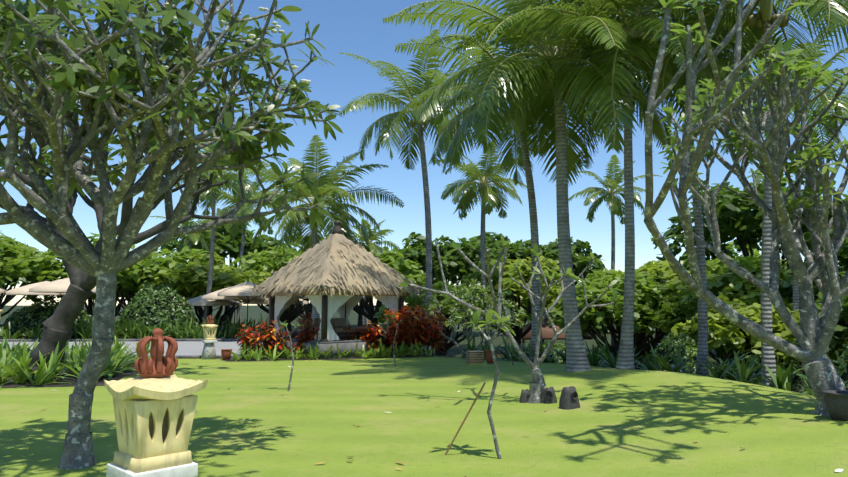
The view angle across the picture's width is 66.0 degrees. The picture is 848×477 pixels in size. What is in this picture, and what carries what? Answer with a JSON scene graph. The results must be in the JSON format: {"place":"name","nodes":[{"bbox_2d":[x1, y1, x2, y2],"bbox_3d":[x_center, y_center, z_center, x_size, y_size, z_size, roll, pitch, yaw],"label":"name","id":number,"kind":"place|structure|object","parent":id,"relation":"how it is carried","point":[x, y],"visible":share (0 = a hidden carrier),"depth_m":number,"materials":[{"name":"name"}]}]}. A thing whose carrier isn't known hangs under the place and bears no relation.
{"place":"outdoors","nodes":[
{"label":"outdoors","id":0,"kind":"place"},
{"bbox_2d":[3,281,65,295],"bbox_3d":[-18.383,2.410,31.774,3.439,0.690,3.439,0,-6,-2],"label":"parasol canopy","id":1,"kind":"object","parent":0,"point":[23,290],"visible":0.42,"depth_m":30.38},
{"bbox_2d":[29,278,95,292],"bbox_3d":[-15.903,2.082,29.374,3.145,0.690,3.145,0,-6,-2],"label":"parasol canopy","id":2,"kind":"object","parent":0,"point":[59,286],"visible":0.46,"depth_m":28.24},
{"bbox_2d":[0,360,138,387],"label":"bed soil","id":3,"kind":"structure","parent":0,"point":[101,379],"depth_m":13.71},
{"bbox_2d":[0,332,151,389],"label":"lily bed","id":4,"kind":"object","parent":3,"relation":"on","point":[15,360],"visible":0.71,"depth_m":14.62,"materials":[{"name":"green plant"}]},
{"bbox_2d":[59,277,133,315],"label":"tree","id":5,"kind":"object","parent":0,"point":[93,307],"depth_m":76.81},
{"bbox_2d":[0,341,262,355],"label":"wall","id":6,"kind":"structure","parent":0,"point":[190,347],"depth_m":25.26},
{"bbox_2d":[180,294,241,305],"bbox_3d":[-11.168,3.200,34.443,3.096,0.690,3.096,0,-6,-2],"label":"patio umbrella","id":7,"kind":"object","parent":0,"point":[197,301],"visible":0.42,"depth_m":33.22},
{"bbox_2d":[243,298,307,303],"bbox_3d":[-7.753,3.078,34.064,3.391,0.690,3.391,0,-6,-2],"label":"patio umbrella","id":8,"kind":"object","parent":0,"point":[260,301],"visible":0.21,"depth_m":32.74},
{"bbox_2d":[353,246,388,325],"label":"tree","id":9,"kind":"object","parent":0,"point":[360,316],"depth_m":75.46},
{"bbox_2d":[0,305,847,476],"bbox_3d":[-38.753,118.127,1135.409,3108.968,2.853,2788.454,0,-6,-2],"label":"ground","id":10,"kind":"structure","parent":0,"point":[635,423],"depth_m":8.60,"materials":[{"name":"green plant"}]},
{"bbox_2d":[0,321,42,338],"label":"plants","id":11,"kind":"object","parent":10,"relation":"on","point":[7,333],"visible":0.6,"depth_m":29.68,"materials":[{"name":"green plant"}]},
{"bbox_2d":[0,238,48,306],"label":"tree","id":12,"kind":"object","parent":10,"relation":"on","point":[18,243],"depth_m":68.87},
{"bbox_2d":[0,230,62,316],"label":"tree","id":13,"kind":"object","parent":10,"relation":"on","point":[10,263],"depth_m":39.28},
{"bbox_2d":[32,279,59,305],"bbox_3d":[-18.383,3.443,31.669,2.420,2.932,2.418,0,-6,-2],"label":"parasol pole","id":14,"kind":"object","parent":10,"relation":"on","point":[45,299],"visible":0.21,"depth_m":31.70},
{"bbox_2d":[1,298,92,338],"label":"bush","id":15,"kind":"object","parent":10,"relation":"on","point":[24,310],"depth_m":31.16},
{"bbox_2d":[24,232,143,324],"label":"tree","id":16,"kind":"object","parent":10,"relation":"on","point":[53,266],"depth_m":40.34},
{"bbox_2d":[0,88,251,381],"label":"tree","id":17,"kind":"object","parent":10,"relation":"on","point":[58,324],"depth_m":14.15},
{"bbox_2d":[0,339,263,358],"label":"coping","id":18,"kind":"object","parent":10,"relation":"on","point":[176,356],"depth_m":28.59,"materials":[{"name":"stone"}]},
{"bbox_2d":[106,462,197,476],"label":"pedestal","id":19,"kind":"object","parent":10,"relation":"on","point":[185,470],"depth_m":3.83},
{"bbox_2d":[113,450,191,472],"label":"lantern plinth","id":20,"kind":"structure","parent":19,"relation":"on","point":[129,463],"depth_m":3.81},
{"bbox_2d":[112,394,197,458],"bbox_3d":[-1.633,1.120,3.950,0.366,0.330,0.366,-6,-8,44],"label":"stone lantern","id":21,"kind":"object","parent":20,"relation":"on","point":[148,428],"visible":0.96,"depth_m":3.85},
{"bbox_2d":[104,374,207,399],"bbox_3d":[-1.633,0.899,3.973,0.445,0.140,0.445,-6,-8,44],"label":"lantern cap","id":22,"kind":"object","parent":21,"relation":"on","point":[172,387],"visible":0.98,"depth_m":3.85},
{"bbox_2d":[134,328,177,376],"bbox_3d":[-1.633,0.692,3.994,0.244,0.287,0.242,-6,-8,44],"label":"lantern finial","id":23,"kind":"object","parent":22,"relation":"on","point":[157,364],"visible":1,"depth_m":3.93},
{"bbox_2d":[91,246,214,317],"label":"tree","id":24,"kind":"object","parent":10,"relation":"on","point":[147,267],"depth_m":37.56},
{"bbox_2d":[115,283,194,338],"bbox_3d":[-13.234,3.663,32.355,3.929,2.948,3.489,0,-6,-2],"label":"bush","id":25,"kind":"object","parent":10,"relation":"on","point":[159,292],"depth_m":31.47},
{"bbox_2d":[0,0,343,469],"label":"frangipani","id":26,"kind":"object","parent":10,"relation":"on","point":[108,262],"depth_m":6.51,"materials":[{"name":"plant"}]},
{"bbox_2d":[70,313,284,341],"bbox_3d":[-11.852,4.439,30.519,11.541,2.159,4.671,0,-6,-2],"label":"strap bed","id":27,"kind":"object","parent":10,"relation":"on","point":[188,333],"visible":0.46,"depth_m":29.96,"materials":[{"name":"green plant"}]},
{"bbox_2d":[150,210,225,318],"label":"palm","id":28,"kind":"object","parent":10,"relation":"on","point":[199,240],"depth_m":58.76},
{"bbox_2d":[142,251,270,327],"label":"tree","id":29,"kind":"object","parent":10,"relation":"on","point":[224,276],"depth_m":36.54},
{"bbox_2d":[201,343,216,359],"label":"pedestal","id":30,"kind":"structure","parent":10,"relation":"on","point":[208,351],"depth_m":19.43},
{"bbox_2d":[202,340,216,342],"bbox_3d":[-6.435,3.079,19.575,0.359,0.074,0.359,4,-7,-32],"label":"lantern base","id":31,"kind":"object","parent":30,"relation":"on","point":[209,341],"depth_m":19.43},
{"bbox_2d":[203,328,216,337],"bbox_3d":[-6.435,2.829,19.600,0.337,0.304,0.337,4,-7,-32],"label":"stone lantern","id":32,"kind":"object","parent":31,"relation":"on","point":[212,332],"depth_m":19.49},
{"bbox_2d":[201,324,217,327],"bbox_3d":[-6.435,2.626,19.621,0.409,0.129,0.409,4,-7,-32],"label":"lantern cap","id":33,"kind":"object","parent":32,"relation":"on","point":[209,326],"visible":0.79,"depth_m":19.48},
{"bbox_2d":[206,315,213,323],"bbox_3d":[-6.435,2.436,19.640,0.223,0.264,0.224,4,-7,-32],"label":"lantern finial","id":34,"kind":"object","parent":33,"relation":"on","point":[209,321],"visible":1,"depth_m":19.57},
{"bbox_2d":[157,136,276,338],"bbox_3d":[-10.998,-0.131,33.785,6.407,11.007,7.226,0,-6,-2],"label":"palm","id":35,"kind":"object","parent":10,"relation":"on","point":[207,195],"depth_m":33.59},
{"bbox_2d":[190,142,260,210],"bbox_3d":[-10.998,-3.414,34.112,6.211,4.375,7.101,0,-6,-2],"label":"palm rachis","id":36,"kind":"object","parent":35,"relation":"on","point":[227,179],"visible":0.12,"depth_m":33.68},
{"bbox_2d":[158,226,294,329],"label":"tree","id":37,"kind":"object","parent":10,"relation":"on","point":[232,247],"depth_m":64.33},
{"bbox_2d":[221,349,231,359],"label":"flower pot","id":38,"kind":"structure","parent":10,"relation":"on","point":[226,354],"depth_m":19.15,"materials":[{"name":"ceramic"}]},
{"bbox_2d":[223,284,246,338],"bbox_3d":[-9.404,3.655,32.443,2.102,2.782,2.100,0,-6,-2],"label":"parasol pole","id":39,"kind":"object","parent":10,"relation":"on","point":[234,304],"visible":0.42,"depth_m":32.41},
{"bbox_2d":[201,286,265,299],"bbox_3d":[-9.404,2.696,32.540,2.983,0.690,2.983,0,-6,-2],"label":"parasol canopy","id":40,"kind":"object","parent":39,"relation":"attached to","point":[212,296],"visible":0.4,"depth_m":31.50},
{"bbox_2d":[199,172,282,324],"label":"palm","id":41,"kind":"object","parent":10,"relation":"on","point":[259,222],"depth_m":47.52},
{"bbox_2d":[217,177,274,233],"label":"palm rachis","id":42,"kind":"object","parent":41,"relation":"attached to","point":[246,210],"visible":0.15,"depth_m":47.27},
{"bbox_2d":[237,280,258,325],"bbox_3d":[-8.239,3.317,30.504,1.971,2.782,1.971,0,-6,-2],"label":"parasol pole","id":43,"kind":"object","parent":10,"relation":"on","point":[247,301],"visible":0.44,"depth_m":30.51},
{"bbox_2d":[217,282,265,296],"bbox_3d":[-8.239,2.358,30.601,2.797,0.690,2.797,0,-6,-2],"label":"patio umbrella","id":44,"kind":"object","parent":43,"relation":"attached to","point":[244,289],"visible":0.6,"depth_m":29.58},
{"bbox_2d":[229,245,310,334],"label":"tree","id":45,"kind":"object","parent":10,"relation":"on","point":[255,261],"depth_m":42.53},
{"bbox_2d":[275,320,302,390],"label":"sapling","id":46,"kind":"object","parent":10,"relation":"on","point":[291,355],"depth_m":12.29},
{"bbox_2d":[285,234,328,317],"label":"tree","id":47,"kind":"object","parent":10,"relation":"on","point":[293,244],"depth_m":71.02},
{"bbox_2d":[227,135,404,324],"bbox_3d":[-4.963,0.244,30.135,8.230,8.986,7.534,0,-6,-2],"label":"palm","id":48,"kind":"object","parent":10,"relation":"on","point":[298,220],"depth_m":29.36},
{"bbox_2d":[238,136,398,255],"bbox_3d":[-4.976,-1.525,30.332,8.022,5.326,7.332,0,-6,-2],"label":"palm rachis","id":49,"kind":"object","parent":48,"relation":"on","point":[309,201],"visible":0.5,"depth_m":29.57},
{"bbox_2d":[222,355,442,360],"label":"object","id":50,"kind":"structure","parent":10,"relation":"on","point":[301,358],"depth_m":19.59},
{"bbox_2d":[230,337,439,360],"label":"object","id":51,"kind":"object","parent":10,"relation":"on","point":[402,351],"visible":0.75,"depth_m":19.72,"materials":[{"name":"green plant"}]},
{"bbox_2d":[262,337,408,358],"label":"gazebo platform","id":52,"kind":"structure","parent":10,"relation":"on","point":[342,345],"depth_m":20.10,"materials":[{"name":"stone"}]},
{"bbox_2d":[268,295,403,341],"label":"gazebo posts","id":53,"kind":"object","parent":52,"relation":"on","point":[324,311],"visible":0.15,"depth_m":20.86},
{"bbox_2d":[259,282,406,295],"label":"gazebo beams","id":54,"kind":"structure","parent":53,"relation":"on","point":[349,293],"depth_m":21.07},
{"bbox_2d":[274,295,397,340],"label":"curtains","id":55,"kind":"object","parent":54,"relation":"hanging from","point":[335,303],"visible":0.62,"depth_m":21.66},
{"bbox_2d":[251,233,421,299],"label":"thatched roof","id":56,"kind":"structure","parent":54,"relation":"on","point":[350,278],"depth_m":21.19,"materials":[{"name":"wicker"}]},
{"bbox_2d":[332,221,342,233],"bbox_3d":[-2.960,-0.370,22.301,0.400,0.460,0.400,5,-8,-43],"label":"roof finial","id":57,"kind":"object","parent":56,"relation":"on","point":[337,229],"visible":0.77,"depth_m":22.19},
{"bbox_2d":[288,331,383,339],"bbox_3d":[-2.960,3.221,21.936,2.300,0.220,2.300,5,-8,-43],"label":"gazebo base","id":58,"kind":"object","parent":52,"relation":"on","point":[341,336],"visible":0.29,"depth_m":21.07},
{"bbox_2d":[291,318,378,332],"bbox_3d":[-2.960,2.903,21.969,2.150,0.420,2.150,5,-8,-43],"label":"gazebo mattress","id":59,"kind":"object","parent":58,"relation":"on","point":[341,322],"visible":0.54,"depth_m":22.11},
{"bbox_2d":[234,305,447,357],"bbox_3d":[-2.650,3.103,21.319,7.275,1.872,3.516,0,-6,-2],"label":"croton","id":60,"kind":"object","parent":10,"relation":"on","point":[421,330],"depth_m":20.86,"materials":[{"name":"plant"}]},
{"bbox_2d":[352,219,399,324],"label":"tree","id":61,"kind":"object","parent":10,"relation":"on","point":[371,237],"depth_m":59.49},
{"bbox_2d":[355,220,398,249],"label":"palm rachis","id":62,"kind":"object","parent":61,"relation":"attached to","point":[373,239],"visible":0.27,"depth_m":59.93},
{"bbox_2d":[354,249,432,326],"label":"tree","id":63,"kind":"object","parent":10,"relation":"on","point":[400,264],"depth_m":39.08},
{"bbox_2d":[386,313,402,365],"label":"young tree","id":64,"kind":"object","parent":10,"relation":"on","point":[394,340],"depth_m":17.36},
{"bbox_2d":[338,29,503,354],"bbox_3d":[-0.075,-1.656,30.039,8.308,15.180,8.510,0,-6,-2],"label":"tall palm","id":65,"kind":"object","parent":10,"relation":"on","point":[413,88],"depth_m":29.82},
{"bbox_2d":[340,33,469,161],"bbox_3d":[-0.055,-6.184,30.495,8.164,6.028,8.315,0,-6,-2],"label":"tall palm rachis","id":66,"kind":"object","parent":65,"relation":"attached to","point":[408,98],"visible":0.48,"depth_m":30.03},
{"bbox_2d":[410,118,428,126],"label":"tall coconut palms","id":67,"kind":"object","parent":65,"relation":"attached to","point":[425,125],"visible":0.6,"depth_m":30.34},
{"bbox_2d":[389,242,462,285],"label":"tree","id":68,"kind":"object","parent":10,"relation":"on","point":[435,280],"depth_m":78.25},
{"bbox_2d":[373,281,492,355],"bbox_3d":[0.529,4.512,32.971,6.152,4.744,5.957,0,-6,-2],"label":"shrub","id":69,"kind":"object","parent":10,"relation":"on","point":[414,301],"depth_m":31.99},
{"bbox_2d":[380,232,491,354],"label":"tree","id":70,"kind":"object","parent":10,"relation":"on","point":[455,262],"depth_m":49.92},
{"bbox_2d":[42,362,842,476],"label":"fallen leaves","id":71,"kind":"object","parent":10,"relation":"on","point":[838,470],"visible":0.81,"depth_m":7.22,"materials":[{"name":"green plant"}]},
{"bbox_2d":[444,382,485,454],"bbox_3d":[0.427,1.960,6.999,0.493,0.840,0.021,-2,-6,20],"label":"wooden stake","id":72,"kind":"object","parent":10,"relation":"on","point":[466,416],"visible":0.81,"depth_m":6.99,"materials":[{"name":"brown wood"}]},
{"bbox_2d":[414,278,526,356],"bbox_3d":[1.931,4.158,30.022,4.165,4.611,5.300,4,-7,-33],"label":"shrub","id":73,"kind":"object","parent":10,"relation":"on","point":[458,316],"depth_m":29.29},
{"bbox_2d":[466,350,483,363],"bbox_3d":[1.394,3.245,17.852,0.420,0.340,0.300,1,-6,-13],"label":"wood crate","id":74,"kind":"object","parent":10,"relation":"on","point":[477,356],"depth_m":17.71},
{"bbox_2d":[466,352,483,362],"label":"wood crate slats","id":75,"kind":"object","parent":74,"relation":"attached to","point":[475,357],"visible":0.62,"depth_m":17.71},
{"bbox_2d":[439,141,526,348],"bbox_3d":[3.462,1.056,36.434,5.662,12.473,6.619,0,-6,-2],"label":"palm","id":76,"kind":"object","parent":10,"relation":"on","point":[469,198],"depth_m":36.12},
{"bbox_2d":[443,143,520,217],"bbox_3d":[3.482,-3.123,36.869,5.524,4.042,6.479,0,-6,-2],"label":"dark palm rachis","id":77,"kind":"object","parent":76,"relation":"attached to","point":[484,181],"visible":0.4,"depth_m":36.50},
{"bbox_2d":[440,232,530,327],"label":"tree","id":78,"kind":"object","parent":10,"relation":"on","point":[489,238],"depth_m":70.39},
{"bbox_2d":[456,308,520,458],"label":"young tree","id":79,"kind":"object","parent":10,"relation":"on","point":[489,339],"depth_m":6.94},
{"bbox_2d":[485,350,497,362],"bbox_3d":[1.827,3.216,17.768,0.357,0.340,0.348,0,-6,-2],"label":"clay pot","id":80,"kind":"object","parent":10,"relation":"on","point":[488,356],"depth_m":17.66,"materials":[{"name":"ceramic"}]},
{"bbox_2d":[395,1,616,362],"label":"pale palm","id":81,"kind":"object","parent":10,"relation":"on","point":[509,156],"depth_m":19.50,"materials":[{"name":"plant"}]},
{"bbox_2d":[396,34,614,177],"bbox_3d":[2.676,-4.550,20.012,7.120,5.213,6.931,0,-6,-2],"label":"pale palm rachis","id":82,"kind":"object","parent":81,"relation":"on","point":[466,85],"visible":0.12,"depth_m":19.79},
{"bbox_2d":[398,236,622,403],"bbox_3d":[1.404,1.386,11.015,3.720,2.837,2.223,0,-6,-2],"label":"frangipani tree","id":83,"kind":"object","parent":10,"relation":"on","point":[537,388],"depth_m":10.76,"materials":[{"name":"plant"}]},
{"bbox_2d":[458,256,575,360],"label":"tree","id":84,"kind":"object","parent":10,"relation":"on","point":[554,291],"depth_m":35.90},
{"bbox_2d":[519,389,529,402],"bbox_3d":[1.670,2.599,10.726,0.194,0.250,0.183,-3,-7,31],"label":"speaker stump","id":85,"kind":"object","parent":10,"relation":"on","point":[524,395],"visible":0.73,"depth_m":10.68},
{"bbox_2d":[470,237,604,347],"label":"tree","id":86,"kind":"object","parent":10,"relation":"on","point":[580,259],"depth_m":43.91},
{"bbox_2d":[517,291,578,323],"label":"tree","id":87,"kind":"object","parent":10,"relation":"on","point":[528,318],"depth_m":80.73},
{"bbox_2d":[544,387,556,403],"bbox_3d":[2.040,2.544,10.542,0.216,0.289,0.208,-1,-6,10],"label":"speaker stump","id":88,"kind":"object","parent":10,"relation":"on","point":[550,396],"visible":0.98,"depth_m":10.49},
{"bbox_2d":[522,315,592,339],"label":"hut hip roof","id":89,"kind":"structure","parent":10,"relation":"on","point":[547,331],"depth_m":41.93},
{"bbox_2d":[380,0,749,371],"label":"palm tree","id":90,"kind":"object","parent":10,"relation":"on","point":[507,70],"depth_m":14.83,"materials":[{"name":"plant"}]},
{"bbox_2d":[540,71,577,96],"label":"big palm coconuts","id":91,"kind":"object","parent":90,"relation":"attached to","point":[549,84],"visible":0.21,"depth_m":15.56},
{"bbox_2d":[384,0,753,168],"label":"big palm rachis","id":92,"kind":"object","parent":90,"relation":"attached to","point":[548,52],"visible":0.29,"depth_m":15.33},
{"bbox_2d":[559,386,579,409],"bbox_3d":[2.222,2.440,9.959,0.321,0.360,0.281,0,-6,-2],"label":"speaker stump","id":93,"kind":"object","parent":10,"relation":"on","point":[569,400],"visible":0.83,"depth_m":9.89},
{"bbox_2d":[558,315,658,333],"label":"shrub","id":94,"kind":"object","parent":10,"relation":"on","point":[599,327],"depth_m":75.42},
{"bbox_2d":[568,155,662,350],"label":"palm","id":95,"kind":"object","parent":10,"relation":"on","point":[616,210],"depth_m":45.44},
{"bbox_2d":[571,155,659,222],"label":"palm tree","id":96,"kind":"object","parent":95,"relation":"attached to","point":[611,191],"visible":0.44,"depth_m":45.77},
{"bbox_2d":[554,269,683,369],"bbox_3d":[10.424,4.216,33.156,7.482,5.306,7.653,0,-6,-2],"label":"tree","id":97,"kind":"object","parent":10,"relation":"on","point":[602,273],"depth_m":32.97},
{"bbox_2d":[546,273,692,358],"bbox_3d":[8.103,3.896,27.162,6.528,4.847,6.643,0,-6,-2],"label":"tree","id":98,"kind":"object","parent":10,"relation":"on","point":[649,293],"depth_m":25.82,"materials":[{"name":"plant"}]},
{"bbox_2d":[453,0,800,369],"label":"thin palm","id":99,"kind":"object","parent":10,"relation":"on","point":[520,120],"depth_m":14.49,"materials":[{"name":"plant"}]},
{"bbox_2d":[455,0,793,158],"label":"thin palm rachis","id":100,"kind":"object","parent":99,"relation":"attached to","point":[635,32],"visible":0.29,"depth_m":14.90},
{"bbox_2d":[619,56,647,69],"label":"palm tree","id":101,"kind":"object","parent":99,"relation":"attached to","point":[638,59],"visible":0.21,"depth_m":14.97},
{"bbox_2d":[591,260,690,352],"bbox_3d":[13.800,4.436,40.373,8.036,6.591,9.256,0,-6,-2],"label":"bush","id":102,"kind":"object","parent":10,"relation":"on","point":[660,269],"depth_m":38.54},
{"bbox_2d":[452,330,847,395],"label":"plants","id":103,"kind":"object","parent":10,"relation":"on","point":[744,373],"visible":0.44,"depth_m":15.06,"materials":[{"name":"green plant"}]},
{"bbox_2d":[542,0,807,375],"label":"palm","id":104,"kind":"object","parent":10,"relation":"on","point":[702,348],"depth_m":16.09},
{"bbox_2d":[606,0,799,91],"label":"palm rachis","id":105,"kind":"object","parent":104,"relation":"attached to","point":[681,19],"depth_m":16.69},
{"bbox_2d":[645,332,714,376],"bbox_3d":[6.976,3.486,17.902,1.950,1.806,1.987,0,-6,-2],"label":"bush","id":106,"kind":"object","parent":10,"relation":"on","point":[673,340],"depth_m":17.61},
{"bbox_2d":[570,0,847,387],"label":"palm","id":107,"kind":"object","parent":10,"relation":"on","point":[836,15],"depth_m":13.58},
{"bbox_2d":[586,0,847,90],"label":"palm rachis","id":108,"kind":"object","parent":107,"relation":"attached to","point":[767,8],"visible":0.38,"depth_m":13.86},
{"bbox_2d":[746,13,789,33],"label":"coconuts","id":109,"kind":"object","parent":107,"relation":"attached to","point":[755,20],"visible":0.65,"depth_m":13.72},
{"bbox_2d":[655,254,799,364],"bbox_3d":[11.899,3.212,24.221,6.978,5.426,7.340,0,-6,-2],"label":"bush","id":110,"kind":"object","parent":10,"relation":"on","point":[732,285],"depth_m":23.28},
{"bbox_2d":[680,241,786,273],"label":"tree","id":111,"kind":"object","parent":10,"relation":"on","point":[734,255],"depth_m":44.43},
{"bbox_2d":[644,0,847,416],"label":"frangipani","id":112,"kind":"object","parent":10,"relation":"on","point":[813,335],"depth_m":8.22,"materials":[{"name":"plant"}]},
{"bbox_2d":[650,164,845,364],"bbox_3d":[16.476,1.634,31.269,10.792,10.016,10.929,0,-6,-2],"label":"tree","id":113,"kind":"object","parent":10,"relation":"on","point":[730,204],"depth_m":30.41,"materials":[{"name":"plant"}]},
{"bbox_2d":[661,295,847,383],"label":"bush","id":114,"kind":"object","parent":10,"relation":"on","point":[724,332],"depth_m":18.54,"materials":[{"name":"plant"}]},
{"bbox_2d":[722,12,847,392],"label":"palm","id":115,"kind":"object","parent":10,"relation":"on","point":[822,103],"depth_m":20.26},
{"bbox_2d":[704,24,847,161],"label":"palm rachis","id":116,"kind":"object","parent":115,"relation":"attached to","point":[817,89],"visible":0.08,"depth_m":20.41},
{"bbox_2d":[778,225,847,353],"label":"tree","id":117,"kind":"object","parent":10,"relation":"on","point":[786,282],"depth_m":21.67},
{"bbox_2d":[788,284,847,359],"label":"bush","id":118,"kind":"object","parent":10,"relation":"on","point":[842,324],"depth_m":16.90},
{"bbox_2d":[822,390,847,420],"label":"pot","id":119,"kind":"object","parent":10,"relation":"on","point":[836,402],"visible":1,"depth_m":7.79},
{"bbox_2d":[831,344,847,386],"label":"bush","id":120,"kind":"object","parent":10,"relation":"on","point":[843,364],"depth_m":12.25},
{"bbox_2d":[0,0,847,304],"label":"sky","id":121,"kind":"structure","parent":0,"point":[356,27],"materials":[{"name":"blue"}]},
{"bbox_2d":[502,311,515,364],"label":"young tree","id":122,"kind":"object","parent":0,"point":[507,339],"depth_m":16.81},
{"bbox_2d":[543,340,564,363],"bbox_3d":[4.692,4.728,23.757,2.221,2.034,2.168,0,-6,-2],"label":"shrub","id":123,"kind":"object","parent":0,"point":[557,347],"depth_m":23.45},
{"bbox_2d":[804,198,847,250],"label":"tree","id":124,"kind":"object","parent":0,"point":[829,216],"visible":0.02,"depth_m":27.88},
{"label":"palm frond ribs","id":125,"kind":"object","parent":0,"visible":0},
{"bbox_2d":[0,65,47,129],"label":"palm","id":126,"kind":"object","parent":125,"relation":"attached to","point":[10,83],"visible":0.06,"depth_m":31.21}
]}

